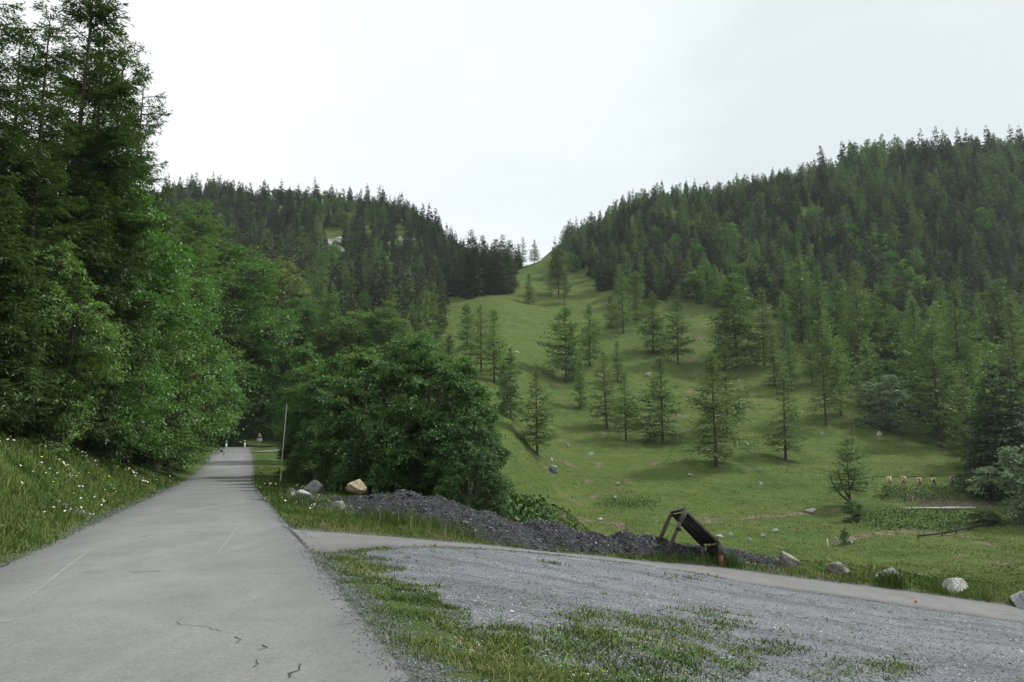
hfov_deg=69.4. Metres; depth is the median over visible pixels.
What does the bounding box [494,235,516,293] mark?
spruce tree
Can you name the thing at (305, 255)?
spruce tree
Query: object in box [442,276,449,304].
spruce tree
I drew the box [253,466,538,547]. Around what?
plateau grass
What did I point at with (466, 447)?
maple tree
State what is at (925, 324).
larch tree
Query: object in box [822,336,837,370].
larch tree
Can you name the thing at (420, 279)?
spruce tree
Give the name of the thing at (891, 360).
broadleaf tree
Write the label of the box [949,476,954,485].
number board
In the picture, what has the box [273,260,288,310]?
spruce tree
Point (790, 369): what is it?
larch tree
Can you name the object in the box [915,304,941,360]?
larch tree
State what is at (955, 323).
larch tree
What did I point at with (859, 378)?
larch tree
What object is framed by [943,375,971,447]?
larch tree
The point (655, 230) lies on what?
broadleaf tree
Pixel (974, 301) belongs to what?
larch tree
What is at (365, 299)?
larch tree
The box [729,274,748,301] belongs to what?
broadleaf tree
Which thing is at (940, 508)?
white kerb
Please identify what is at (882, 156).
larch forest
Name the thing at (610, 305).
larch tree
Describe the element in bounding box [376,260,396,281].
broadleaf tree
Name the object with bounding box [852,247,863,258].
broadleaf tree
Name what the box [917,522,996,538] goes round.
log rail
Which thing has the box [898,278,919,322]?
spruce tree
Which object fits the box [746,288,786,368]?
larch tree
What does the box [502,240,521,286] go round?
spruce tree
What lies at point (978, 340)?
spruce tree
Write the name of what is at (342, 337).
larch tree
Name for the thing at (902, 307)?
spruce tree
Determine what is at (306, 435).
maple tree
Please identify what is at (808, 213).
broadleaf tree
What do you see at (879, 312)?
larch tree
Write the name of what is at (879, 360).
larch tree
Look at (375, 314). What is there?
larch tree
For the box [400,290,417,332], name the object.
spruce tree
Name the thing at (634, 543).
slate heap
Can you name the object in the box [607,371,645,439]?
larch tree
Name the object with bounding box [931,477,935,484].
number board
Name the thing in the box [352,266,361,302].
spruce tree
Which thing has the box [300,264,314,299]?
larch tree
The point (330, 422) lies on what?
maple tree
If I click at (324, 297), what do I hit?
larch tree
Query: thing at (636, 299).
larch tree
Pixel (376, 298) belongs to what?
spruce tree
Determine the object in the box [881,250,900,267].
broadleaf tree
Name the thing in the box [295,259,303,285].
spruce tree
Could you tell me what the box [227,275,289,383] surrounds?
broadleaf tree
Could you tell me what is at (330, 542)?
branch road
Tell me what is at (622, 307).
larch tree
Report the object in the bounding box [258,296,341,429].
broadleaf tree
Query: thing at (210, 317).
broadleaf tree
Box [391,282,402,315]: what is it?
spruce tree
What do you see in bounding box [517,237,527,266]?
larch tree
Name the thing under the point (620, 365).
larch tree
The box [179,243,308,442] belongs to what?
broadleaf tree
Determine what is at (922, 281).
broadleaf tree
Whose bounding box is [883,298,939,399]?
larch tree
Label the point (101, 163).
spruce tree
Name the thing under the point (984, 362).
larch tree
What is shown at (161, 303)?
broadleaf tree
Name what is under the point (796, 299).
spruce tree
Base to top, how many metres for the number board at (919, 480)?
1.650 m
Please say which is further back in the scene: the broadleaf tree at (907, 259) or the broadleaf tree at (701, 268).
the broadleaf tree at (907, 259)
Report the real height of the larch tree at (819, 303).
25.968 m
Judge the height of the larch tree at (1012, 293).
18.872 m
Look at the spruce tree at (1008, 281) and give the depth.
256.25 m
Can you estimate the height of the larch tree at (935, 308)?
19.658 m
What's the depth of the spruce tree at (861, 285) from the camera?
255.23 m
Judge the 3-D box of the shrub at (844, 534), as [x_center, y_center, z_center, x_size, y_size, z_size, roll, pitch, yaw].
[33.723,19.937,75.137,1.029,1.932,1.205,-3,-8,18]
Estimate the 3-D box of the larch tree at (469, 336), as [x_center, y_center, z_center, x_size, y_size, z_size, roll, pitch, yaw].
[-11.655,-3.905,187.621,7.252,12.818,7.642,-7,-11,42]
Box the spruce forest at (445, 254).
[153,124,1023,312]
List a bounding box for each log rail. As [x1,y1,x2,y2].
[872,475,955,479]
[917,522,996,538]
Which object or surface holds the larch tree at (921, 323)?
on the ground at (524, 318)
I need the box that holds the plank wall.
[978,516,1000,524]
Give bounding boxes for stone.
[550,465,557,473]
[804,508,815,513]
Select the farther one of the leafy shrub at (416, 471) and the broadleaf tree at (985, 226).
the broadleaf tree at (985, 226)
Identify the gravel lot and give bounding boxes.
[362,547,1023,681]
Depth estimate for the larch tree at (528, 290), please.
262.63 m
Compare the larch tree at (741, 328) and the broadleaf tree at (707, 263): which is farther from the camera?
the broadleaf tree at (707, 263)
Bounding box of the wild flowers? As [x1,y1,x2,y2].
[0,436,895,679]
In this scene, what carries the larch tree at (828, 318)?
on the ground at (524, 318)
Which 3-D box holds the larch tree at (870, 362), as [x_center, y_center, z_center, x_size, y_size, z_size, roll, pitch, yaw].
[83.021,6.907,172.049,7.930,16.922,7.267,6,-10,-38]
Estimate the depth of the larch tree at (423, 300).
189.09 m
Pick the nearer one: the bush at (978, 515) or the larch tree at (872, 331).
the bush at (978, 515)
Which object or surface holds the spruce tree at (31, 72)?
on the ground at (524, 318)
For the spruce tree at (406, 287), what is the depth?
202.98 m
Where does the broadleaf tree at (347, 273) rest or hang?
on the ground at (524, 318)
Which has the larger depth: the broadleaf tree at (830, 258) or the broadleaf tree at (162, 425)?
the broadleaf tree at (830, 258)
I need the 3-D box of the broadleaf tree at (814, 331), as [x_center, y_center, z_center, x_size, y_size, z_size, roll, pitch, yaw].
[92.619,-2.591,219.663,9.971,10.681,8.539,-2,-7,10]
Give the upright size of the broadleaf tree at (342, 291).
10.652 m
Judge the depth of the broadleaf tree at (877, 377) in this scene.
167.53 m
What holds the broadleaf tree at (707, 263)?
on the ground at (524, 318)
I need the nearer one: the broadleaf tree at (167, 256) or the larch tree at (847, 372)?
the broadleaf tree at (167, 256)
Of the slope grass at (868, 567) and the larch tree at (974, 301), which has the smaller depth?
the slope grass at (868, 567)
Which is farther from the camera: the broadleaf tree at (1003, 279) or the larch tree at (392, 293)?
the broadleaf tree at (1003, 279)
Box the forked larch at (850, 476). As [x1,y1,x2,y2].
[820,435,887,501]
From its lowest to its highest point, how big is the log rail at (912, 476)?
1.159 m
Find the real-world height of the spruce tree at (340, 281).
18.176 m
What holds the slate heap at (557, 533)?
on the ground at (524, 318)
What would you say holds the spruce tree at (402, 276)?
on the ground at (524, 318)
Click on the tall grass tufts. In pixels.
(889, 580)
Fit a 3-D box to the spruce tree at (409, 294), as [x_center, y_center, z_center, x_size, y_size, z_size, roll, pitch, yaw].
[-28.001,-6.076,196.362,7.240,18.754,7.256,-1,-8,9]
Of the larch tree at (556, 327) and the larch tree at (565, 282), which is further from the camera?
the larch tree at (565, 282)
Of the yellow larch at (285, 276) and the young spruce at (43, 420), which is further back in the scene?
the yellow larch at (285, 276)
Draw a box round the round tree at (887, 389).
[849,374,933,433]
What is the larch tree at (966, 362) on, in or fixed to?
on the ground at (524, 318)
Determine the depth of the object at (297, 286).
147.41 m
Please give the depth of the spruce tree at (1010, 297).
250.42 m
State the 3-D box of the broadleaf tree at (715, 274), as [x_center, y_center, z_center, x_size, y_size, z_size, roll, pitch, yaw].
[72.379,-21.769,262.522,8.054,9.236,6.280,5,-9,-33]
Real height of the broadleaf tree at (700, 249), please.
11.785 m
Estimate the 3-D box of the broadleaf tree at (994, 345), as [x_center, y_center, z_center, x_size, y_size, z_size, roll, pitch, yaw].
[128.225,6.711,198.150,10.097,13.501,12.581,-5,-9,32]
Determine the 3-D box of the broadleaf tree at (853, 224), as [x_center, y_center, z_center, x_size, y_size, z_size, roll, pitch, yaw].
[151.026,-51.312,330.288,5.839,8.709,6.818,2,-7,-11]
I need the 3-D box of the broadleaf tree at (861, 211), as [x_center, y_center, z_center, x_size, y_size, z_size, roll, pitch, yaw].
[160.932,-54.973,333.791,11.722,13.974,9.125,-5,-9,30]
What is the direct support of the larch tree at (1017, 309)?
on the ground at (524, 318)
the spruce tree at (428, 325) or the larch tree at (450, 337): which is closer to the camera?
the larch tree at (450, 337)
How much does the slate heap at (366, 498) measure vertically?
1.233 m
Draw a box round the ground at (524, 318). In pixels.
[0,168,1023,681]
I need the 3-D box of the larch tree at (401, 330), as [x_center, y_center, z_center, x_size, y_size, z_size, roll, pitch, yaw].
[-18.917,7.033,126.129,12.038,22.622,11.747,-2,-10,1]
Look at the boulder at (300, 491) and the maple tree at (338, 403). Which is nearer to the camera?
the boulder at (300, 491)
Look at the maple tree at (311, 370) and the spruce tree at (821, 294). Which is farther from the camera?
the spruce tree at (821, 294)
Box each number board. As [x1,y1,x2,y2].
[886,476,891,485]
[901,476,905,483]
[916,477,921,485]
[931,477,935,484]
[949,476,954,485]
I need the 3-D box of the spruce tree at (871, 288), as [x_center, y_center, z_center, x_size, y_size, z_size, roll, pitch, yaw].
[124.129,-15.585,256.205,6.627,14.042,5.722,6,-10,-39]
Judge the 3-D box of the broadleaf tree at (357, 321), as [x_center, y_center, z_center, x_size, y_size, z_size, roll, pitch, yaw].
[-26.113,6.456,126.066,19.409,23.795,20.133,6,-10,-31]
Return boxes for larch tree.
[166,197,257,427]
[181,223,268,440]
[273,295,329,399]
[298,318,335,403]
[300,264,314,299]
[302,291,349,396]
[306,266,322,309]
[317,266,327,298]
[319,286,332,316]
[329,281,341,323]
[333,326,362,372]
[353,306,398,354]
[359,288,370,323]
[360,298,410,370]
[380,284,401,321]
[387,293,400,317]
[387,318,417,359]
[406,267,415,292]
[413,287,441,347]
[413,291,436,335]
[413,308,421,335]
[420,319,431,349]
[423,292,447,339]
[424,280,443,321]
[441,332,456,376]
[453,302,479,348]
[457,305,501,371]
[477,309,518,382]
[493,360,516,409]
[494,346,526,418]
[510,369,562,456]
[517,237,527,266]
[523,274,537,303]
[528,240,542,264]
[533,306,593,382]
[539,248,573,296]
[557,269,574,304]
[560,321,581,381]
[564,304,610,365]
[570,355,590,408]
[583,352,630,428]
[602,264,639,333]
[602,294,619,326]
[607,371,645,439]
[608,340,631,380]
[625,271,648,319]
[630,292,676,353]
[630,356,691,443]
[658,285,696,364]
[677,352,766,467]
[698,336,762,432]
[703,307,745,370]
[704,274,770,366]
[732,268,759,324]
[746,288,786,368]
[749,370,817,460]
[761,334,793,385]
[770,256,825,341]
[772,292,801,349]
[773,328,803,390]
[796,294,814,330]
[796,318,855,425]
[797,321,822,382]
[803,265,832,340]
[812,309,839,368]
[818,274,858,334]
[821,337,858,415]
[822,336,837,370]
[832,261,897,369]
[833,338,861,392]
[834,269,854,313]
[836,317,858,380]
[840,355,853,383]
[841,324,874,385]
[845,364,865,406]
[853,332,875,380]
[853,335,881,401]
[854,318,867,362]
[856,298,873,333]
[859,357,870,390]
[862,275,909,369]
[866,319,890,372]
[868,317,882,368]
[869,302,887,326]
[870,353,885,380]
[871,317,899,374]
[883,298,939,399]
[883,323,972,447]
[886,308,909,359]
[889,333,904,371]
[893,337,925,408]
[894,353,912,398]
[902,290,921,329]
[903,314,936,371]
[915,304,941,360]
[918,320,943,373]
[920,309,949,372]
[921,284,988,389]
[922,365,961,434]
[928,366,951,425]
[929,301,952,358]
[932,308,943,343]
[933,296,949,340]
[935,367,976,461]
[937,367,967,439]
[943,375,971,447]
[944,312,960,341]
[947,338,956,356]
[952,353,999,438]
[954,336,982,392]
[954,409,968,449]
[960,381,987,462]
[966,324,994,364]
[969,292,986,327]
[970,297,1023,405]
[973,279,1023,360]
[973,336,998,381]
[974,349,990,395]
[987,355,1023,397]
[1004,321,1023,353]
[1004,334,1023,368]
[1005,358,1023,406]
[1006,290,1023,323]
[1012,302,1023,326]
[1012,306,1023,340]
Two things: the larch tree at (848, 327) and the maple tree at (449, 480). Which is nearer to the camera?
the maple tree at (449, 480)
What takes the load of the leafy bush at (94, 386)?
on the ground at (524, 318)
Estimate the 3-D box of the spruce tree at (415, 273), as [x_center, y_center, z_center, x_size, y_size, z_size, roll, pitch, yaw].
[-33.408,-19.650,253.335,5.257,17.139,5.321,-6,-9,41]
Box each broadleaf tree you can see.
[1,235,139,457]
[16,155,179,464]
[95,177,214,458]
[112,240,225,466]
[112,325,191,458]
[114,320,159,451]
[116,302,202,466]
[136,244,250,468]
[145,297,247,469]
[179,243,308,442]
[191,289,256,438]
[208,289,283,441]
[214,371,252,444]
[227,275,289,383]
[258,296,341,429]
[313,310,399,376]
[327,245,341,263]
[331,290,354,312]
[340,271,358,298]
[350,293,373,318]
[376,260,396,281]
[407,328,452,398]
[429,294,449,319]
[565,251,580,271]
[646,227,663,241]
[657,207,667,223]
[668,233,684,254]
[683,270,710,299]
[686,269,704,293]
[690,244,708,264]
[696,265,707,281]
[699,259,711,271]
[707,267,725,284]
[715,275,733,294]
[717,287,735,307]
[719,264,741,284]
[720,226,737,247]
[723,221,739,240]
[727,272,747,294]
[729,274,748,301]
[737,259,760,282]
[749,276,761,296]
[753,283,770,302]
[757,263,778,288]
[776,224,789,239]
[802,255,820,275]
[803,208,819,222]
[803,217,812,228]
[805,317,826,345]
[821,227,840,249]
[824,253,831,263]
[831,323,852,347]
[838,224,859,243]
[840,233,861,257]
[846,217,856,232]
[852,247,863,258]
[855,204,882,228]
[863,232,891,253]
[863,374,892,407]
[869,359,902,404]
[880,359,900,374]
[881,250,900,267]
[892,259,916,286]
[904,248,926,270]
[909,274,937,304]
[920,304,944,325]
[924,272,948,291]
[967,216,991,239]
[970,207,992,230]
[970,312,1012,337]
[975,342,1010,363]
[991,276,1016,296]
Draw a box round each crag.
[323,237,343,252]
[397,236,415,244]
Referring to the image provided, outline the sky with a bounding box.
[0,0,1023,265]
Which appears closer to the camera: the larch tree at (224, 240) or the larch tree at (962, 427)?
the larch tree at (224, 240)
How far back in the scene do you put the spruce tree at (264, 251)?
242.91 m
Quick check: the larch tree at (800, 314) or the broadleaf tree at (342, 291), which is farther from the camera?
the larch tree at (800, 314)
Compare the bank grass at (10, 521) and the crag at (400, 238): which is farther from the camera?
the crag at (400, 238)
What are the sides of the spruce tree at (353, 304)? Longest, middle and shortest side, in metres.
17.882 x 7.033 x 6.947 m
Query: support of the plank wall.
on the ground at (524, 318)
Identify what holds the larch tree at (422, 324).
on the ground at (524, 318)
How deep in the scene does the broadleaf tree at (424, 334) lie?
127.60 m
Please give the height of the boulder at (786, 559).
0.849 m
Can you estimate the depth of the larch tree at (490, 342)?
148.10 m
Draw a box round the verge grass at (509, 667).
[249,477,594,681]
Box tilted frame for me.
[657,508,723,566]
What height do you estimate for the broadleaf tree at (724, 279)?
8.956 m
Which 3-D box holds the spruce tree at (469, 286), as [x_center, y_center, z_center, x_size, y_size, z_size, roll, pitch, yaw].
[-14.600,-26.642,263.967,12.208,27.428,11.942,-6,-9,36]
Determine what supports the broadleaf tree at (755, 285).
on the ground at (524, 318)
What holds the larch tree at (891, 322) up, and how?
on the ground at (524, 318)
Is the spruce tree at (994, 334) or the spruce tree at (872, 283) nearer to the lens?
the spruce tree at (994, 334)
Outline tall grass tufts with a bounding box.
[267,489,1011,602]
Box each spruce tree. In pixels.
[0,0,106,437]
[0,0,151,445]
[0,1,52,424]
[0,25,67,287]
[27,0,165,460]
[30,30,148,205]
[71,27,169,451]
[106,62,179,459]
[131,128,166,460]
[152,182,184,406]
[259,242,268,263]
[266,234,277,262]
[269,241,279,264]
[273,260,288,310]
[279,244,296,288]
[289,236,300,282]
[292,237,309,273]
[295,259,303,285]
[318,279,325,309]
[326,272,334,296]
[327,255,335,287]
[328,263,344,309]
[331,267,339,295]
[336,293,347,325]
[338,283,351,316]
[344,284,361,340]
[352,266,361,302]
[353,251,365,289]
[357,255,374,305]
[367,261,376,295]
[369,258,382,297]
[371,277,385,313]
[371,279,380,307]
[377,274,387,305]
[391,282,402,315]
[392,264,410,326]
[392,295,401,324]
[396,263,417,311]
[398,270,408,301]
[399,284,416,327]
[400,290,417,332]
[404,255,416,297]
[409,259,419,302]
[415,260,431,308]
[416,288,427,325]
[423,318,434,344]
[427,264,437,303]
[432,284,445,334]
[438,277,449,325]
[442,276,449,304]
[455,230,486,298]
[471,235,492,294]
[484,239,510,294]
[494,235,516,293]
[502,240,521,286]
[585,211,599,250]
[640,257,658,304]
[656,264,667,300]
[671,254,690,298]
[742,262,758,302]
[754,256,771,301]
[769,262,786,317]
[787,271,806,322]
[814,146,830,198]
[815,278,827,316]
[816,259,833,295]
[824,321,837,363]
[825,308,837,351]
[846,261,868,311]
[865,278,874,296]
[867,269,874,295]
[875,270,888,298]
[892,286,902,310]
[893,275,912,321]
[898,268,918,316]
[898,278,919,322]
[899,365,923,423]
[915,282,926,318]
[917,303,938,346]
[919,283,934,316]
[947,280,961,321]
[948,363,1023,506]
[957,287,977,337]
[964,378,998,491]
[974,329,981,347]
[975,312,991,351]
[987,315,1004,361]
[991,354,1023,451]
[995,316,1012,360]
[1005,275,1022,311]
[1005,283,1018,312]
[1012,290,1023,323]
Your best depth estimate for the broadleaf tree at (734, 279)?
258.88 m
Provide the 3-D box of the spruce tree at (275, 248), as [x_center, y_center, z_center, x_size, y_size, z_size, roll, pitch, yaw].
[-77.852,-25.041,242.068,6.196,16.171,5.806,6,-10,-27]
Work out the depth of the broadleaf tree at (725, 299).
246.42 m
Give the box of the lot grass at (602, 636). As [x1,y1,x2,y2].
[324,543,1019,681]
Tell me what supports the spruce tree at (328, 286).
on the ground at (524, 318)
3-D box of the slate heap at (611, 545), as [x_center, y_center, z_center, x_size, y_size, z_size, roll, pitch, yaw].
[3.160,7.650,27.885,2.232,1.036,2.858,4,-9,-25]
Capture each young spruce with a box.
[0,172,64,433]
[0,225,73,438]
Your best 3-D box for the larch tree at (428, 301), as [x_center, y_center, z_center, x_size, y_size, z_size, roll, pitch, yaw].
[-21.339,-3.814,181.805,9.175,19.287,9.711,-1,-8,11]
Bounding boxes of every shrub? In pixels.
[275,437,299,477]
[280,443,318,483]
[305,456,339,488]
[342,457,379,494]
[370,459,407,493]
[400,461,434,496]
[430,465,460,495]
[839,528,848,544]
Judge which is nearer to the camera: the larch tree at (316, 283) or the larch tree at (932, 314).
the larch tree at (932, 314)
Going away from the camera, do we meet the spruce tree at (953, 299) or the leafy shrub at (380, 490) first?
the leafy shrub at (380, 490)
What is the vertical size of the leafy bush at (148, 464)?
6.992 m
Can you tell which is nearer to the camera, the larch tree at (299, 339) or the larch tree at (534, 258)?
the larch tree at (299, 339)
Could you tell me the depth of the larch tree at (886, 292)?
195.18 m
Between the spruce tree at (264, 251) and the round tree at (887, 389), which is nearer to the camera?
the round tree at (887, 389)
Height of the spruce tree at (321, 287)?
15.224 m
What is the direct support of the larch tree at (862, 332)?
on the ground at (524, 318)
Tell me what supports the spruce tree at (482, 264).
on the ground at (524, 318)
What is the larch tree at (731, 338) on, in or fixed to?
on the ground at (524, 318)
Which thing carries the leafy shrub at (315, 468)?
on the ground at (524, 318)
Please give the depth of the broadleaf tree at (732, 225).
315.25 m
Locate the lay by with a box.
[252,445,282,451]
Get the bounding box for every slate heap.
[244,492,387,511]
[349,489,560,552]
[518,519,609,555]
[583,530,627,554]
[610,530,693,559]
[678,543,783,570]
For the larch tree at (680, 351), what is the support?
on the ground at (524, 318)
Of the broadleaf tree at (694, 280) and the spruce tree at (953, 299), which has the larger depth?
the broadleaf tree at (694, 280)
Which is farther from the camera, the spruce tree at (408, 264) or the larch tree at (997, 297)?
the spruce tree at (408, 264)
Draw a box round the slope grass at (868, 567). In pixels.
[502,490,1023,603]
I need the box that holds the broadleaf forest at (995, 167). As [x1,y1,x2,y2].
[153,138,1023,257]
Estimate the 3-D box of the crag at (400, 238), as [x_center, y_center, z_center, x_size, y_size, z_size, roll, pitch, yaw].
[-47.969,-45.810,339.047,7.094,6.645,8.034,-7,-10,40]
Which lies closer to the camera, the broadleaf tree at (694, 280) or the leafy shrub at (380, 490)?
the leafy shrub at (380, 490)
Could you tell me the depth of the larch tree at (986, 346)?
183.22 m
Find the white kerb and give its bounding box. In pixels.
[903,507,975,508]
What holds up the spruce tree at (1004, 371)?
on the ground at (524, 318)
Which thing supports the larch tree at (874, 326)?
on the ground at (524, 318)
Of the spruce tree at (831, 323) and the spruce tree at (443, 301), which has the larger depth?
the spruce tree at (443, 301)
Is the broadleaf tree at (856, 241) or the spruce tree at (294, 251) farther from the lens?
the broadleaf tree at (856, 241)
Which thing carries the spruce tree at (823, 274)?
on the ground at (524, 318)
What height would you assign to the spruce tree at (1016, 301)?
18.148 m
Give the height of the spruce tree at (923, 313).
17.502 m
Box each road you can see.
[0,446,411,681]
[287,528,1023,622]
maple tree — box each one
[265,341,330,444]
[271,359,333,460]
[276,354,364,461]
[292,387,334,480]
[305,375,376,491]
[313,347,405,480]
[317,382,386,485]
[327,361,404,494]
[360,356,429,492]
[362,339,435,404]
[363,334,464,492]
[393,351,458,494]
[401,365,486,496]
[403,351,467,399]
[421,405,514,517]
[432,454,475,504]
[441,356,509,452]
[445,397,513,509]
[451,444,518,518]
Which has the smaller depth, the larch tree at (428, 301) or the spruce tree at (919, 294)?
the larch tree at (428, 301)
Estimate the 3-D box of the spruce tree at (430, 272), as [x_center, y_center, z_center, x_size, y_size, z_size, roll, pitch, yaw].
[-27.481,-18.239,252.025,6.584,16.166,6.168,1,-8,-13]
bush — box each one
[23,336,109,444]
[135,410,196,470]
[839,501,867,521]
[964,510,1003,525]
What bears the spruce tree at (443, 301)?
on the ground at (524, 318)
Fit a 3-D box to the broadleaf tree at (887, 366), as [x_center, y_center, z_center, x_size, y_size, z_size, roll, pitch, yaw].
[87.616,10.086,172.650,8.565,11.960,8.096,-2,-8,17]
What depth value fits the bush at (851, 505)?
91.50 m
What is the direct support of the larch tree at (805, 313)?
on the ground at (524, 318)
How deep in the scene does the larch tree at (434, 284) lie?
220.51 m
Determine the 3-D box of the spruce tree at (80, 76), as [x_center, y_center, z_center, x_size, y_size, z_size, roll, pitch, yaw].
[-28.372,-6.641,49.656,10.144,29.122,9.593,-4,-9,29]
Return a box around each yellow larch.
[256,254,307,415]
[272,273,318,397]
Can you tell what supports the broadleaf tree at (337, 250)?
on the ground at (524, 318)
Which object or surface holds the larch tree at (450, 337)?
on the ground at (524, 318)
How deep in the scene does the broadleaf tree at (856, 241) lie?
303.90 m
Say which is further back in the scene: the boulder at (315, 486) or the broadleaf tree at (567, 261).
the broadleaf tree at (567, 261)
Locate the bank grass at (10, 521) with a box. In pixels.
[0,432,184,567]
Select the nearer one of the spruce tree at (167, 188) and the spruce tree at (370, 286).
the spruce tree at (167, 188)
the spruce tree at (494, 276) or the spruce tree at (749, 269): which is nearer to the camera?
the spruce tree at (749, 269)
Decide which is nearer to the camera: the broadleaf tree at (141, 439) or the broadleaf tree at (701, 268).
the broadleaf tree at (141, 439)
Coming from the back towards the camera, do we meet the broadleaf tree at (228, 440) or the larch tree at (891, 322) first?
the larch tree at (891, 322)
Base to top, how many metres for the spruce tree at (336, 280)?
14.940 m
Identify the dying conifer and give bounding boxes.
[848,416,855,443]
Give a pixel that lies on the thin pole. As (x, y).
(283, 443)
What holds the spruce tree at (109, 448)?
on the ground at (524, 318)
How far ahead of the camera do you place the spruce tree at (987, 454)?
106.48 m
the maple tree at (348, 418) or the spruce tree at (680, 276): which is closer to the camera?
the maple tree at (348, 418)
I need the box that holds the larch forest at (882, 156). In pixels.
[157,132,1023,322]
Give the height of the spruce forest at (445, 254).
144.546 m
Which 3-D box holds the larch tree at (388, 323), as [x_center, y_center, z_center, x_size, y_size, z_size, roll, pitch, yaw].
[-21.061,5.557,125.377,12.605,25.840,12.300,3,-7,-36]
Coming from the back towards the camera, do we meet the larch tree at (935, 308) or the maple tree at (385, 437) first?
the larch tree at (935, 308)
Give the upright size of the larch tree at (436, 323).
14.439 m
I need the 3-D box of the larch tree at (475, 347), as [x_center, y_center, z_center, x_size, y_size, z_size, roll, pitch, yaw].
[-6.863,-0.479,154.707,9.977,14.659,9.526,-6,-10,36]
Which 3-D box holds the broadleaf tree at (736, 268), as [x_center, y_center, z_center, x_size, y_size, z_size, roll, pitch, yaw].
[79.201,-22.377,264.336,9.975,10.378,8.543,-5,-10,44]
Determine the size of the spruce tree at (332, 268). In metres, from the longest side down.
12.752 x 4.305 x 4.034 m
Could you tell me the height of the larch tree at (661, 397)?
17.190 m
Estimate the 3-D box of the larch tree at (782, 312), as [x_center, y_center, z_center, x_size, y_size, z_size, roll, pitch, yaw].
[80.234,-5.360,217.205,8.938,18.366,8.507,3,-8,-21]
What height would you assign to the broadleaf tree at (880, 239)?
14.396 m
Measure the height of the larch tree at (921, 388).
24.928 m
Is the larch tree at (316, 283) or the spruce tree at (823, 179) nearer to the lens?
the larch tree at (316, 283)
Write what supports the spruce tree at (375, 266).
on the ground at (524, 318)
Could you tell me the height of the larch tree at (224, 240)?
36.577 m
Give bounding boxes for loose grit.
[0,448,1023,681]
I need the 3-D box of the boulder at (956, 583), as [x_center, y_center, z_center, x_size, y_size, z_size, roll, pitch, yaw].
[16.096,8.954,26.790,0.935,0.743,0.574,2,-8,-12]
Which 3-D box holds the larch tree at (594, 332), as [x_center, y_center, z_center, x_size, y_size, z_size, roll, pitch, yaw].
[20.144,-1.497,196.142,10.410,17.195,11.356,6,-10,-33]
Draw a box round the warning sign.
[256,432,261,442]
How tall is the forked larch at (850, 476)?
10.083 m
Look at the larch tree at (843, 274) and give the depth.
238.07 m
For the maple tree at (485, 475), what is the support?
on the ground at (524, 318)
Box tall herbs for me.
[473,480,1021,533]
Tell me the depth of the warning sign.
115.00 m
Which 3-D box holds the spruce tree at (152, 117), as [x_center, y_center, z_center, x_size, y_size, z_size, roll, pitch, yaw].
[-23.087,-4.913,43.506,6.773,24.982,7.010,1,-9,2]
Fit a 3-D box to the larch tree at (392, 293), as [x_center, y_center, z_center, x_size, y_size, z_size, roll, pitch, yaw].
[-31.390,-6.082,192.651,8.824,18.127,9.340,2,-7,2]
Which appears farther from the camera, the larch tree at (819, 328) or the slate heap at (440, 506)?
the larch tree at (819, 328)
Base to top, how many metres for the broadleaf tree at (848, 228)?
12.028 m
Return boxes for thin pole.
[280,404,286,480]
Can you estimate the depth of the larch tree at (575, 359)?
180.94 m
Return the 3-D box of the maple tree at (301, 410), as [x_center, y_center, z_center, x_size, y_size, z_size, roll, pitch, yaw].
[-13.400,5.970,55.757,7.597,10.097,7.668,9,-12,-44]
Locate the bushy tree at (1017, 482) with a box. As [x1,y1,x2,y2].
[964,445,1023,522]
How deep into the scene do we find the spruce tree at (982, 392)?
110.87 m
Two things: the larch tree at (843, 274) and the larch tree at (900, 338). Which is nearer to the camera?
the larch tree at (900, 338)
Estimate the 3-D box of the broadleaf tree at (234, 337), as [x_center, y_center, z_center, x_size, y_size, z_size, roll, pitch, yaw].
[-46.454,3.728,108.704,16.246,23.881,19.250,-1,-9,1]
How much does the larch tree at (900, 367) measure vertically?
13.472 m
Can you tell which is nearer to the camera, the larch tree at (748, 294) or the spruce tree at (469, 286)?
the larch tree at (748, 294)
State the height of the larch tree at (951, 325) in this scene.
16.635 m
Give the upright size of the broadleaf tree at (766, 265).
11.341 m
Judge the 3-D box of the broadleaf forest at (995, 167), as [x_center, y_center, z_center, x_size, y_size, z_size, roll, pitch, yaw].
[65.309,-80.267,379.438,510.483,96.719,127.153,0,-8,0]
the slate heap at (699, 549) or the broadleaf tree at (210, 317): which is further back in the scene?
the broadleaf tree at (210, 317)
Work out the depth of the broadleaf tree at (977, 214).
341.97 m
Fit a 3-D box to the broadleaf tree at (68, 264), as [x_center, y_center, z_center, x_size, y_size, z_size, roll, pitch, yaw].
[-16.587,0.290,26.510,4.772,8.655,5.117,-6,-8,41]
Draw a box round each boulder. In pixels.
[295,489,309,494]
[299,493,317,500]
[303,480,324,494]
[329,501,344,511]
[347,479,366,494]
[779,551,800,567]
[826,562,850,575]
[875,568,898,578]
[942,578,967,593]
[1010,591,1023,608]
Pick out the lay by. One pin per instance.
(275, 450)
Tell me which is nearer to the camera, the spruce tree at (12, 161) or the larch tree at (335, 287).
the spruce tree at (12, 161)
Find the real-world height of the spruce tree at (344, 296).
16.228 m
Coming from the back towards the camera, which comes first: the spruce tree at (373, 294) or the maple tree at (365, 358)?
the spruce tree at (373, 294)
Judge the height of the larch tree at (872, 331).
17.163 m
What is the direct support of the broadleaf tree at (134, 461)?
on the ground at (524, 318)

